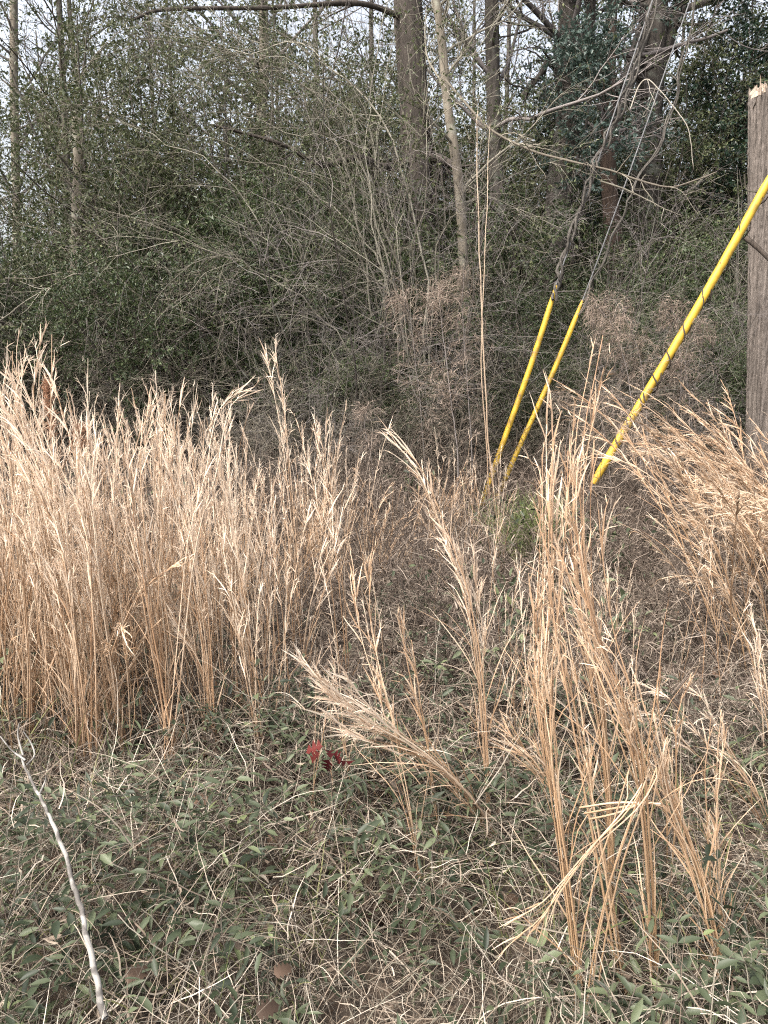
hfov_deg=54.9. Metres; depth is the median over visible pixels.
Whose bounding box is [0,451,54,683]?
broomsedge clump
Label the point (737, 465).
broomsedge clump
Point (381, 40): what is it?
privet shrub
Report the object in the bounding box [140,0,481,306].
privet shrub
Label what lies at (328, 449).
broomsedge clump
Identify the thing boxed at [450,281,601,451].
privet shrub
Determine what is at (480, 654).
broomsedge clump
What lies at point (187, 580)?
broomsedge clump
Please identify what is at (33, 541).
broomsedge clump
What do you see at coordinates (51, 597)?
broomsedge clump
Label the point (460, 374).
bare brush
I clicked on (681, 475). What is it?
broomsedge clump
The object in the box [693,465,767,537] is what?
broomsedge clump
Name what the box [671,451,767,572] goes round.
broomsedge clump
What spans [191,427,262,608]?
broomsedge clump
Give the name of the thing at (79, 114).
privet shrub
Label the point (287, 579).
broomsedge clump
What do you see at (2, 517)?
broomsedge clump
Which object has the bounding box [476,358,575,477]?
privet shrub
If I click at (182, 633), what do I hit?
broomsedge clump
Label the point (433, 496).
broomsedge clump
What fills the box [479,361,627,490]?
bare brush
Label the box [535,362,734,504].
bare brush
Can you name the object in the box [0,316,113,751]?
broomsedge clump
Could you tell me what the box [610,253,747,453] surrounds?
privet shrub
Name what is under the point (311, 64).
privet shrub
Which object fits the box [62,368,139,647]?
broomsedge clump
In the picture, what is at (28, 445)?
broomsedge clump
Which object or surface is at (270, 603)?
broomsedge clump
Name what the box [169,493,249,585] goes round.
broomsedge clump
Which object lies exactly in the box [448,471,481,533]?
broomsedge clump
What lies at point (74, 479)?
broomsedge clump
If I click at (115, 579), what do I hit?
broomsedge clump
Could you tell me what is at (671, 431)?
broomsedge clump
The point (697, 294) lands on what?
privet shrub
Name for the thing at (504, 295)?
bare brush
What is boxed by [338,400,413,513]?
dog fennel
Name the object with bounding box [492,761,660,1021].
bent grass stem
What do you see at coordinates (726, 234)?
privet shrub
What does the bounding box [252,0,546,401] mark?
privet shrub
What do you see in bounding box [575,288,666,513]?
dog fennel
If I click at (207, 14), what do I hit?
sky
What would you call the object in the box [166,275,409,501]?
bare brush
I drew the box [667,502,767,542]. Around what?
broomsedge clump
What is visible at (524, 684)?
broomsedge clump
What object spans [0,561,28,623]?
broomsedge clump
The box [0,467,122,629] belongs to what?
broomsedge clump
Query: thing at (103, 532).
broomsedge clump
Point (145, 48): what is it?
bare tree
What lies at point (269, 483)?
broomsedge clump
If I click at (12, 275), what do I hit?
privet shrub
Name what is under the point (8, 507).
broomsedge clump
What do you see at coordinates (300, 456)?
broomsedge clump
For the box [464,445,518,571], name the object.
broomsedge clump
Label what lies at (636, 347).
dog fennel
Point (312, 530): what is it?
broomsedge clump
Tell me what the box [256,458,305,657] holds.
broomsedge clump
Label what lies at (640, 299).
bare brush
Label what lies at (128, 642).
broomsedge clump
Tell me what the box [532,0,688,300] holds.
vine
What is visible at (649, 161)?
vine
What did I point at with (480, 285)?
dog fennel
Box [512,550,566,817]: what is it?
broomsedge clump
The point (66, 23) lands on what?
privet shrub
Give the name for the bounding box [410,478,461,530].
broomsedge clump
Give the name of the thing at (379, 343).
bare brush
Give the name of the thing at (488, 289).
privet shrub
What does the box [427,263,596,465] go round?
privet shrub
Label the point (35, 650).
broomsedge clump
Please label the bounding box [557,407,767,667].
broomsedge clump
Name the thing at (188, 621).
broomsedge clump
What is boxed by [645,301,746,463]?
privet shrub
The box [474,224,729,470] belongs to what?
bare brush
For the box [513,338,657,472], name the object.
privet shrub
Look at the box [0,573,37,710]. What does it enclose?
broomsedge clump
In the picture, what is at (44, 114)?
bare tree
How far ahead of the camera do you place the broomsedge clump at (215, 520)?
2.68 m
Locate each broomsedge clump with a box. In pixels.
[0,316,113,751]
[0,336,111,754]
[0,353,191,773]
[0,370,46,622]
[0,377,24,622]
[0,379,78,718]
[0,409,117,746]
[0,416,56,635]
[0,440,16,677]
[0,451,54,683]
[0,462,34,652]
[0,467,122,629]
[0,475,37,688]
[0,476,12,680]
[0,498,44,689]
[0,531,11,700]
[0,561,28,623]
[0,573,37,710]
[0,590,64,721]
[0,607,62,761]
[1,453,79,709]
[1,466,51,583]
[4,549,74,661]
[4,558,84,673]
[5,417,36,633]
[5,584,101,715]
[6,557,87,698]
[7,425,147,576]
[10,497,72,629]
[11,401,109,757]
[14,406,112,759]
[14,563,115,725]
[20,555,132,703]
[30,428,104,706]
[32,449,134,735]
[37,439,119,694]
[39,498,198,689]
[40,392,129,626]
[41,548,172,688]
[42,527,110,703]
[52,389,157,713]
[52,509,141,586]
[53,557,185,731]
[56,385,143,669]
[56,407,89,549]
[61,393,123,545]
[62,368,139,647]
[65,535,130,705]
[70,524,110,638]
[71,567,139,689]
[73,500,127,587]
[76,579,156,672]
[78,518,134,633]
[91,370,206,700]
[96,403,177,716]
[98,538,187,669]
[102,380,192,748]
[104,420,183,641]
[113,397,232,675]
[114,561,181,679]
[120,372,217,638]
[126,378,194,578]
[129,390,309,757]
[131,376,275,776]
[134,488,219,731]
[139,441,227,695]
[149,465,199,608]
[151,388,198,578]
[152,537,265,659]
[162,534,206,618]
[163,529,239,658]
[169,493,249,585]
[172,519,263,629]
[173,411,223,645]
[173,443,251,668]
[179,444,253,757]
[180,382,253,642]
[180,397,265,663]
[187,452,252,707]
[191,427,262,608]
[199,459,262,683]
[199,482,355,780]
[201,500,260,740]
[203,429,314,749]
[204,417,281,693]
[208,421,294,742]
[209,515,298,612]
[214,398,318,750]
[216,428,266,614]
[219,501,261,590]
[222,481,265,545]
[236,505,271,657]
[239,490,313,748]
[240,412,333,598]
[249,493,351,617]
[251,458,294,526]
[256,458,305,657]
[258,333,365,691]
[260,449,304,666]
[276,527,304,631]
[278,642,511,859]
[279,414,345,567]
[279,490,339,581]
[281,397,347,559]
[286,507,331,573]
[291,472,321,537]
[292,481,329,571]
[293,515,351,602]
[298,426,334,545]
[305,671,336,843]
[309,648,334,858]
[315,419,392,604]
[317,468,356,513]
[317,549,384,833]
[323,671,379,825]
[332,482,429,588]
[339,502,422,576]
[339,538,480,898]
[341,473,393,553]
[343,468,405,546]
[360,551,387,709]
[376,417,523,853]
[383,493,462,567]
[406,466,458,543]
[406,483,475,563]
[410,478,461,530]
[431,427,488,558]
[431,462,469,532]
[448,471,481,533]
[461,565,482,763]
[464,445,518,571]
[467,331,739,1013]
[471,515,532,771]
[482,501,545,674]
[483,488,518,548]
[500,583,545,778]
[501,576,545,734]
[507,644,532,809]
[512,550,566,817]
[523,666,539,782]
[551,378,738,609]
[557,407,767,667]
[560,448,767,654]
[567,542,603,696]
[587,446,767,686]
[601,544,631,701]
[610,385,767,576]
[611,599,767,835]
[618,594,623,675]
[619,562,634,650]
[623,377,764,565]
[626,414,767,587]
[627,602,653,791]
[627,662,749,996]
[629,420,754,583]
[641,656,756,964]
[645,415,767,572]
[648,379,767,590]
[650,405,766,570]
[660,403,767,567]
[665,542,707,691]
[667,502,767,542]
[671,399,767,488]
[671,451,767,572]
[675,402,767,578]
[678,436,767,579]
[680,488,765,706]
[681,424,767,536]
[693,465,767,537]
[698,472,767,583]
[703,425,761,528]
[705,523,767,580]
[713,455,766,486]
[714,488,767,539]
[719,517,732,615]
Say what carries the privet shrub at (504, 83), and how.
on the ground at (442, 972)
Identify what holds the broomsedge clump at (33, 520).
on the ground at (442, 972)
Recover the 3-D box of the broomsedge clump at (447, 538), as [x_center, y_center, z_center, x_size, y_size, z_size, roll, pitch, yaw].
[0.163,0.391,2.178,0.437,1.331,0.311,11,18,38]
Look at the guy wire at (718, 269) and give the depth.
5.55 m
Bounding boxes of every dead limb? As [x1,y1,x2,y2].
[0,273,95,329]
[117,316,177,415]
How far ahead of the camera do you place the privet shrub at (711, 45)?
11.09 m
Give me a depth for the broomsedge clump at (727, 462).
4.36 m
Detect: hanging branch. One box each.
[444,79,721,214]
[600,180,685,230]
[630,79,693,168]
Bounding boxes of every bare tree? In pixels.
[0,0,210,378]
[0,28,24,275]
[2,21,86,297]
[96,0,200,207]
[125,0,208,215]
[234,0,329,184]
[241,0,393,202]
[283,0,475,156]
[290,0,525,207]
[426,0,543,237]
[450,0,557,197]
[501,0,631,183]
[662,3,751,183]
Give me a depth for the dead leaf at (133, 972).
1.51 m
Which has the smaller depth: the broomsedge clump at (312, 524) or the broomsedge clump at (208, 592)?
the broomsedge clump at (208, 592)
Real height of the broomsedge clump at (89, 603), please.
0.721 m
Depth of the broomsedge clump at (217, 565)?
2.87 m
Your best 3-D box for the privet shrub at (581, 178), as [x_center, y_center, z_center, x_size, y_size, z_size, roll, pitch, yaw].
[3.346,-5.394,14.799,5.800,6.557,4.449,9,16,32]
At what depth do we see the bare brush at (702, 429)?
6.73 m
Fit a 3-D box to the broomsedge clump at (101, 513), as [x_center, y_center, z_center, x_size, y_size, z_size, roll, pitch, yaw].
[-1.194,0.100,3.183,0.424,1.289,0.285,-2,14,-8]
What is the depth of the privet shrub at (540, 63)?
12.67 m
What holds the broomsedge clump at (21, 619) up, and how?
on the ground at (442, 972)
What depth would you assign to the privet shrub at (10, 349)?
8.52 m
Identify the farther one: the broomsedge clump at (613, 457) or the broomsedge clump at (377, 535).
the broomsedge clump at (377, 535)
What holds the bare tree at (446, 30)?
on the ground at (442, 972)
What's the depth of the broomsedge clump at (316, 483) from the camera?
5.06 m
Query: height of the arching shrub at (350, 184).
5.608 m
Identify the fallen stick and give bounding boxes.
[0,723,108,1020]
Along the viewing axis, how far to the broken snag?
8.77 m
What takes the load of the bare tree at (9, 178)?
on the ground at (442, 972)
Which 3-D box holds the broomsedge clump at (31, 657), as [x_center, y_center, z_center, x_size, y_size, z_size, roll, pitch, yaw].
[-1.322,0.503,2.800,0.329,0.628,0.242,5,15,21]
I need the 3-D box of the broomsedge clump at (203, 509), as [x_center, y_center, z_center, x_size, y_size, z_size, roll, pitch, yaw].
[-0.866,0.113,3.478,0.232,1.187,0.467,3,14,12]
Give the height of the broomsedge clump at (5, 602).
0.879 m
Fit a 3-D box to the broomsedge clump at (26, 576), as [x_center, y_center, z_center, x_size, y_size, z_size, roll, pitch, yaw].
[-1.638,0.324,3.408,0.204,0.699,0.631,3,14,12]
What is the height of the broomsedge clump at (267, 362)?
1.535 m
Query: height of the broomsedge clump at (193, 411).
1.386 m
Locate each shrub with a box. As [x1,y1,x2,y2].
[0,0,294,396]
[0,0,306,446]
[0,0,357,434]
[0,0,381,431]
[0,26,221,431]
[0,45,260,416]
[0,157,157,452]
[0,168,238,466]
[0,169,196,364]
[0,223,58,378]
[0,234,122,448]
[0,267,100,465]
[2,220,247,472]
[10,0,611,471]
[11,239,112,408]
[22,117,405,448]
[23,75,475,345]
[50,168,303,459]
[55,0,483,367]
[116,220,363,463]
[125,16,530,394]
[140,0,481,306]
[146,204,365,456]
[178,136,522,446]
[191,168,438,446]
[208,317,361,473]
[249,242,436,457]
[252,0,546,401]
[274,0,590,400]
[280,250,488,459]
[294,323,421,478]
[303,126,593,330]
[347,222,555,424]
[353,345,484,482]
[360,45,679,396]
[365,151,639,444]
[374,35,578,324]
[374,242,554,455]
[386,5,709,320]
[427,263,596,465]
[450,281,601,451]
[463,0,763,271]
[475,88,699,289]
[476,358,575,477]
[489,105,693,344]
[493,342,592,469]
[511,0,767,322]
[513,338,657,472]
[519,308,663,455]
[526,0,767,417]
[534,253,747,457]
[546,203,747,442]
[546,317,708,468]
[569,190,747,412]
[572,3,767,266]
[576,202,747,447]
[585,0,764,304]
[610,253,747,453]
[618,308,746,473]
[642,142,747,311]
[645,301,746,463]
[649,149,747,408]
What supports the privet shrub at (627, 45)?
on the ground at (442, 972)
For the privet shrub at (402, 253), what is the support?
on the ground at (442, 972)
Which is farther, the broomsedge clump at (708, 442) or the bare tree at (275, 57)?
the bare tree at (275, 57)
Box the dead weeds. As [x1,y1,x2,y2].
[0,374,767,846]
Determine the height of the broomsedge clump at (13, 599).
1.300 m
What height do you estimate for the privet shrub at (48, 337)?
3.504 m
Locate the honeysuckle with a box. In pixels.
[0,530,767,1023]
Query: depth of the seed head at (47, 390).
3.07 m
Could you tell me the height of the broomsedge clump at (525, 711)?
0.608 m
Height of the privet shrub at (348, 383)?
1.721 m
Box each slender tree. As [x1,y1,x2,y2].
[0,0,175,391]
[0,0,185,426]
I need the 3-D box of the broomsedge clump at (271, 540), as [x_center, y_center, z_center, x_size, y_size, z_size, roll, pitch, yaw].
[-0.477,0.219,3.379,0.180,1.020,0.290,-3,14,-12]
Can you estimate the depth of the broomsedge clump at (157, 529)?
2.63 m
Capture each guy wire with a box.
[480,0,652,505]
[496,0,690,499]
[574,175,767,520]
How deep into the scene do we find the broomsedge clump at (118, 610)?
2.89 m
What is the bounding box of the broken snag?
[58,102,90,451]
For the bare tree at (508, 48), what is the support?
on the ground at (442, 972)
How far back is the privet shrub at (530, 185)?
10.58 m
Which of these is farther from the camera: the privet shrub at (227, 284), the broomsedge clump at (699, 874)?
the privet shrub at (227, 284)
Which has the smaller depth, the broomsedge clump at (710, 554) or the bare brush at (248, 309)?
the broomsedge clump at (710, 554)
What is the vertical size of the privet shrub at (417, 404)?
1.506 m
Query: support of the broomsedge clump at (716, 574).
on the ground at (442, 972)
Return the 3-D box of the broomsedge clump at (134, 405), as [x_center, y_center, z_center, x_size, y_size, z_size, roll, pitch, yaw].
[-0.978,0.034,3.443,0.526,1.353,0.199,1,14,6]
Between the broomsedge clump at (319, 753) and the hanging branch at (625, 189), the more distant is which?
the hanging branch at (625, 189)
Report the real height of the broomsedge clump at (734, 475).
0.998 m
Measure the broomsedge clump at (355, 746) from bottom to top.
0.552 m
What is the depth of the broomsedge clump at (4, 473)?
3.57 m
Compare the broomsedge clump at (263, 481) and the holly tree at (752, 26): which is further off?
the holly tree at (752, 26)
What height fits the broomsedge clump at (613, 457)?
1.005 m
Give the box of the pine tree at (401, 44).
[77,0,486,443]
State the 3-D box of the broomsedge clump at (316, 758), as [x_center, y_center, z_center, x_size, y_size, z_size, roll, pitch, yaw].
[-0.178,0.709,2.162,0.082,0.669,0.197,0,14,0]
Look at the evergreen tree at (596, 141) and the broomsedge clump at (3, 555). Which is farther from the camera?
the evergreen tree at (596, 141)
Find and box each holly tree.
[663,0,767,325]
[717,16,767,125]
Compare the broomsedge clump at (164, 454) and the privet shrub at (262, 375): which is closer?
the broomsedge clump at (164, 454)
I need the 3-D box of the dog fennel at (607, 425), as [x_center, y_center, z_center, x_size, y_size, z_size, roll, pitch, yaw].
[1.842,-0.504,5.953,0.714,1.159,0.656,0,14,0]
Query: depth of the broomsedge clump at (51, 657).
2.73 m
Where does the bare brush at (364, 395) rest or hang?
on the ground at (442, 972)
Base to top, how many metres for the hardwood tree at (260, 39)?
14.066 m
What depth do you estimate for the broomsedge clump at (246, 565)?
3.46 m
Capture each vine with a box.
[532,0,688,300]
[565,0,706,315]
[615,181,767,446]
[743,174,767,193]
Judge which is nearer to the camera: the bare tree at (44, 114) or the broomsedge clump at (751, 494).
the broomsedge clump at (751, 494)
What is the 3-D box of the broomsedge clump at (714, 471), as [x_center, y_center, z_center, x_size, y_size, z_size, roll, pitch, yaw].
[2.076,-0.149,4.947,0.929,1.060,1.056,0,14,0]
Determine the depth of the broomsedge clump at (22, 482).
3.21 m
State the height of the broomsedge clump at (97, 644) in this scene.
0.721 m
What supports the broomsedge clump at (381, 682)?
on the ground at (442, 972)
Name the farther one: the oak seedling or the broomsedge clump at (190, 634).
the broomsedge clump at (190, 634)
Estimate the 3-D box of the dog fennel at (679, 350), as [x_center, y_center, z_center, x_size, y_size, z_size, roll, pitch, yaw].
[2.419,-0.882,6.099,0.574,1.828,0.643,8,16,30]
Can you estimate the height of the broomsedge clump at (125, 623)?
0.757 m
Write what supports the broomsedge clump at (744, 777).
on the ground at (442, 972)
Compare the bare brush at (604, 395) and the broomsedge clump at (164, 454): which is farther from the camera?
the bare brush at (604, 395)
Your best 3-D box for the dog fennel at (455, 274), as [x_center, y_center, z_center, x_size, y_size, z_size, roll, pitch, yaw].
[0.693,-1.082,6.364,0.583,2.092,0.563,-9,16,-33]
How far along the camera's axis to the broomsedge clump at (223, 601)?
3.46 m
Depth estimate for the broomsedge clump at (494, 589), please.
3.08 m
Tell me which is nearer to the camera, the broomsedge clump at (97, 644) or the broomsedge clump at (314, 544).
the broomsedge clump at (97, 644)
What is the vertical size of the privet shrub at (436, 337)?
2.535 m
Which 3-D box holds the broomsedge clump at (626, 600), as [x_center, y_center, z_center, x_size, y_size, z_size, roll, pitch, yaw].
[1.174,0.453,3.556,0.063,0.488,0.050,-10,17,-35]
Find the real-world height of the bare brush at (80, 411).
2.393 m
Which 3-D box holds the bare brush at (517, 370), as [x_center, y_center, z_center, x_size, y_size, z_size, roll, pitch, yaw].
[0.921,-1.547,7.862,3.585,2.901,3.076,-6,15,-25]
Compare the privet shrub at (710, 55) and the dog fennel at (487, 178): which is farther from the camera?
the privet shrub at (710, 55)
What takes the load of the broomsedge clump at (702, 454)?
on the ground at (442, 972)
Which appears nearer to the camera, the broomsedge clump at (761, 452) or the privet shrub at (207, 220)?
the broomsedge clump at (761, 452)
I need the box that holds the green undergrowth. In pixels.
[3,429,690,684]
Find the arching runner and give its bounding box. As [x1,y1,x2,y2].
[200,873,378,936]
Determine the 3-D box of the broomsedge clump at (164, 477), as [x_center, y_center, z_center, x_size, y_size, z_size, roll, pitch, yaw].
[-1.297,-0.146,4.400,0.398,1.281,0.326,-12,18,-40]
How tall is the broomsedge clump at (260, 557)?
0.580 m
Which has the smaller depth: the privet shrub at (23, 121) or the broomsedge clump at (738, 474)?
the broomsedge clump at (738, 474)
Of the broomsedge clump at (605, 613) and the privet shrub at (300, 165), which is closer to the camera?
the broomsedge clump at (605, 613)
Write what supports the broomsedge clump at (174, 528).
on the ground at (442, 972)
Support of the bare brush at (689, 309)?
on the ground at (442, 972)
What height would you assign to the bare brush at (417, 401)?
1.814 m
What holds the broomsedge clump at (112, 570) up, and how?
on the ground at (442, 972)
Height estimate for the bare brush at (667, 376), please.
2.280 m
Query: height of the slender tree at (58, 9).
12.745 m
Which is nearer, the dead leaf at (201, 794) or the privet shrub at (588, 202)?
the dead leaf at (201, 794)
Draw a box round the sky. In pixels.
[0,0,767,314]
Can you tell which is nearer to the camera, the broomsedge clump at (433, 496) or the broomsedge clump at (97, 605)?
the broomsedge clump at (97, 605)
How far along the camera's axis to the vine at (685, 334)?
5.58 m
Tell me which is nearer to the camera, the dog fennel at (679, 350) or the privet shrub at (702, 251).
the dog fennel at (679, 350)
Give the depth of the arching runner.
1.93 m
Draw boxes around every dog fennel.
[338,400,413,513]
[376,275,464,485]
[408,268,488,506]
[426,259,505,505]
[455,115,493,509]
[464,95,498,510]
[534,389,590,503]
[573,375,650,514]
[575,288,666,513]
[598,285,684,512]
[610,401,689,523]
[644,290,714,500]
[645,311,735,508]
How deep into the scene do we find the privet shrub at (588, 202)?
11.22 m
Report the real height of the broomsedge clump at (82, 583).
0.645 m
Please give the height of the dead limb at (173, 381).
1.022 m
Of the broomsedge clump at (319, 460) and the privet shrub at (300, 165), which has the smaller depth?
the broomsedge clump at (319, 460)
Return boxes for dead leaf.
[125,964,151,983]
[192,792,208,805]
[256,998,279,1019]
[274,962,292,977]
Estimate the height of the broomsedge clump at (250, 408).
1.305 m
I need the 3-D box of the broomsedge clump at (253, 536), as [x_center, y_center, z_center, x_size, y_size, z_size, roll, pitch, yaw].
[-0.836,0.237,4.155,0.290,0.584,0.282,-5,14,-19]
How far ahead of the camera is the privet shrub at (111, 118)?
9.46 m
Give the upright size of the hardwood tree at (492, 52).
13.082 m
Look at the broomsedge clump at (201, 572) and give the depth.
3.21 m
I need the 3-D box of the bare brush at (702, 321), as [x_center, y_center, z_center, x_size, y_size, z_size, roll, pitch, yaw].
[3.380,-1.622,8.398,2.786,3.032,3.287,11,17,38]
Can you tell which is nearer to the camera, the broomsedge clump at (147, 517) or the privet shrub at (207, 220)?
the broomsedge clump at (147, 517)
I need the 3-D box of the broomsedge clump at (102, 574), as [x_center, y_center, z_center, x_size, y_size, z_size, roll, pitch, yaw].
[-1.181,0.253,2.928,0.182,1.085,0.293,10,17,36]
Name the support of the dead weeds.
on the ground at (442, 972)
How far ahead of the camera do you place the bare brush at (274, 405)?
7.18 m
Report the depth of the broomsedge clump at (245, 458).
3.94 m
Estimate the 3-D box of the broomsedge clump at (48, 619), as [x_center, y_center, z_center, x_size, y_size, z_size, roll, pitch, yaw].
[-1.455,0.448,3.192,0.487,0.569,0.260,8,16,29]
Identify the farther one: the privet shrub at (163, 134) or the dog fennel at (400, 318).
the privet shrub at (163, 134)
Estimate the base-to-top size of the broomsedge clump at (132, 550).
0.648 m
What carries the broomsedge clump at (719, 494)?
on the ground at (442, 972)
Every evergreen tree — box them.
[193,0,400,266]
[322,49,510,228]
[490,113,675,232]
[508,0,647,341]
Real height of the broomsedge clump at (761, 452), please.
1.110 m
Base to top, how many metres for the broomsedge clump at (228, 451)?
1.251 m
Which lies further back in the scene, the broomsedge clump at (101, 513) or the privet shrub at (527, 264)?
the privet shrub at (527, 264)
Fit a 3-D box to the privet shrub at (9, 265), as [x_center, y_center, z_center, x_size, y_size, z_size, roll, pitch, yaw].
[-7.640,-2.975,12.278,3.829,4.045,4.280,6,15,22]
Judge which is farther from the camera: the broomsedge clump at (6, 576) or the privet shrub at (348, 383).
the privet shrub at (348, 383)
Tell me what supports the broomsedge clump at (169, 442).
on the ground at (442, 972)
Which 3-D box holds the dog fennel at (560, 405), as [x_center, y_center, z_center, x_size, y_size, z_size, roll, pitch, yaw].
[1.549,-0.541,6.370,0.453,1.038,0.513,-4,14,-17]
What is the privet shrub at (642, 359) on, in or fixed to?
on the ground at (442, 972)
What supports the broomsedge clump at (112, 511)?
on the ground at (442, 972)
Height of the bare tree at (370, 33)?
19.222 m
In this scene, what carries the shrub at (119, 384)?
on the ground at (442, 972)
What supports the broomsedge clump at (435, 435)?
on the ground at (442, 972)
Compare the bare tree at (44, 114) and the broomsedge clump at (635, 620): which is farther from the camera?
the bare tree at (44, 114)
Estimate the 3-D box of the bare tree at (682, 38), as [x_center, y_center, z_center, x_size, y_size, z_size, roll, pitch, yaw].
[9.340,-11.710,23.485,4.724,14.814,6.102,-7,15,-26]
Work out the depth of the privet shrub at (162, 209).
9.14 m
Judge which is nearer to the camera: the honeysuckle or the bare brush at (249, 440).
the honeysuckle
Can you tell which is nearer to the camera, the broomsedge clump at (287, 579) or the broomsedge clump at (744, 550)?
the broomsedge clump at (287, 579)
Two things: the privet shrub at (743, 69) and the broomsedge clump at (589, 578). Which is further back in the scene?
the privet shrub at (743, 69)
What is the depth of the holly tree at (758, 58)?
10.52 m
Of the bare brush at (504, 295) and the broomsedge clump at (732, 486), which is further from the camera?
the bare brush at (504, 295)
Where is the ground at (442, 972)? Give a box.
[0,360,767,1023]
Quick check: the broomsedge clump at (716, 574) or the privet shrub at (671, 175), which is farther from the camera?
the privet shrub at (671, 175)
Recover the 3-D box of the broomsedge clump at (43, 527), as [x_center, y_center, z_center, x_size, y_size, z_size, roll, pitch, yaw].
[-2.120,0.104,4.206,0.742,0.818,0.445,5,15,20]
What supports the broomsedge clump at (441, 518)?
on the ground at (442, 972)
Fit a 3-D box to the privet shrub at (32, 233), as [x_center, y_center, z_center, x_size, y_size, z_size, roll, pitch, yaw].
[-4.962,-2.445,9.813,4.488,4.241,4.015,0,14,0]
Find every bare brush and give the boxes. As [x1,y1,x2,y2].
[0,150,234,452]
[0,223,68,452]
[0,265,202,462]
[32,241,300,476]
[45,120,408,465]
[61,204,298,457]
[89,1,614,477]
[110,175,521,471]
[164,358,332,497]
[165,272,419,499]
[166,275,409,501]
[191,334,428,495]
[196,94,710,477]
[276,230,522,467]
[309,335,473,499]
[323,225,656,473]
[347,336,525,504]
[397,118,767,470]
[433,215,690,476]
[463,294,743,504]
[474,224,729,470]
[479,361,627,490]
[512,284,745,482]
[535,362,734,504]
[541,254,767,492]
[564,230,747,463]
[600,202,747,472]
[635,165,747,453]
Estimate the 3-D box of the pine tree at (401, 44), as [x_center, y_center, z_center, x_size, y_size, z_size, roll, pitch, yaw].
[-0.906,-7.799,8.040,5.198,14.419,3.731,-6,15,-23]
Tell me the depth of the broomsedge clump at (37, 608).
2.94 m
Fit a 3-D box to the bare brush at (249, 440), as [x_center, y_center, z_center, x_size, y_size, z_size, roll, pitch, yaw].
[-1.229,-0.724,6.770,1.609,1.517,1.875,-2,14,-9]
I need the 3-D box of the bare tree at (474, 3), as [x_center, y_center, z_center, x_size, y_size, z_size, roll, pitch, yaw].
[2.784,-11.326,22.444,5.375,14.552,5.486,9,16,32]
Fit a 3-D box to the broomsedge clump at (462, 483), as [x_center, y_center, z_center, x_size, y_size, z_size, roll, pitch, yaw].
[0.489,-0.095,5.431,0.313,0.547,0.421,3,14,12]
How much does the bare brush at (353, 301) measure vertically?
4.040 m
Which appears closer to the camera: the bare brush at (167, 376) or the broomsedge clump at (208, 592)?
the broomsedge clump at (208, 592)
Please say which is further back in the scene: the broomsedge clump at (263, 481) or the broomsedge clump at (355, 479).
the broomsedge clump at (355, 479)
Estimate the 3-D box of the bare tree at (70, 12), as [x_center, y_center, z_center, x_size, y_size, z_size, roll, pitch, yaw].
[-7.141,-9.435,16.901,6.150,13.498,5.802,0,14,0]
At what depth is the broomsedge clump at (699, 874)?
1.61 m
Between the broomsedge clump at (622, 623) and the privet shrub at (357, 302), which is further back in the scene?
the privet shrub at (357, 302)
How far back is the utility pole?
6.24 m
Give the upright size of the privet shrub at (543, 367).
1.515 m
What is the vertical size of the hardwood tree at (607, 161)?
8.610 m
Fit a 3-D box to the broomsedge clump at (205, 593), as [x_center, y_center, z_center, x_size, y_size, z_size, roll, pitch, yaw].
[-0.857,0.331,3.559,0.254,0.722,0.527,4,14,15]
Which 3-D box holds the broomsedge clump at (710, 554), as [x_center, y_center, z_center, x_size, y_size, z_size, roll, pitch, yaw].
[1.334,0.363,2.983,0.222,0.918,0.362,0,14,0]
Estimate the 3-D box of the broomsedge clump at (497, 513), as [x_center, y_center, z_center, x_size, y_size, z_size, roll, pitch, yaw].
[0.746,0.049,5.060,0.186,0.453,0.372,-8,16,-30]
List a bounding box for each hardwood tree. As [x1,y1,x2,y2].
[97,0,389,188]
[354,0,737,289]
[467,0,767,407]
[521,0,694,414]
[583,0,767,421]
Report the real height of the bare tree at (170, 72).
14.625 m
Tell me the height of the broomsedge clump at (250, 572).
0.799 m
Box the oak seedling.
[306,739,354,866]
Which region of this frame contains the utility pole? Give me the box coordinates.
[744,75,767,488]
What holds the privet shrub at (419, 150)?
on the ground at (442, 972)
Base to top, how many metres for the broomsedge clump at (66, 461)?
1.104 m
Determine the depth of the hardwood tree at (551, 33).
9.87 m
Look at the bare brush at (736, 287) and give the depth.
8.86 m
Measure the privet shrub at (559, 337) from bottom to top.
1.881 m
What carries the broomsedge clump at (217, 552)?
on the ground at (442, 972)
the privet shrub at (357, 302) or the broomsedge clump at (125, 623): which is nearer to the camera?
the broomsedge clump at (125, 623)
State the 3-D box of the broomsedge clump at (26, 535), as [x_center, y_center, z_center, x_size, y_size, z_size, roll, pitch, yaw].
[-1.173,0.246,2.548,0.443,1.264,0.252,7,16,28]
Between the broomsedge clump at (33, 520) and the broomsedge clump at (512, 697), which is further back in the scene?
the broomsedge clump at (33, 520)
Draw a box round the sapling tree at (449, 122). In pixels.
[377,0,596,463]
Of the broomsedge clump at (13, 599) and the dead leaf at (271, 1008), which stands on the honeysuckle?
the dead leaf at (271, 1008)
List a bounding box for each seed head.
[38,375,61,579]
[66,420,93,596]
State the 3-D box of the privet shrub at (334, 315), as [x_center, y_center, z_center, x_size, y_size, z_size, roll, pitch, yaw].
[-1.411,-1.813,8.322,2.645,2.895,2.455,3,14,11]
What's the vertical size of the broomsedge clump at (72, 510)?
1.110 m
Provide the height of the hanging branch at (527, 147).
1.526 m

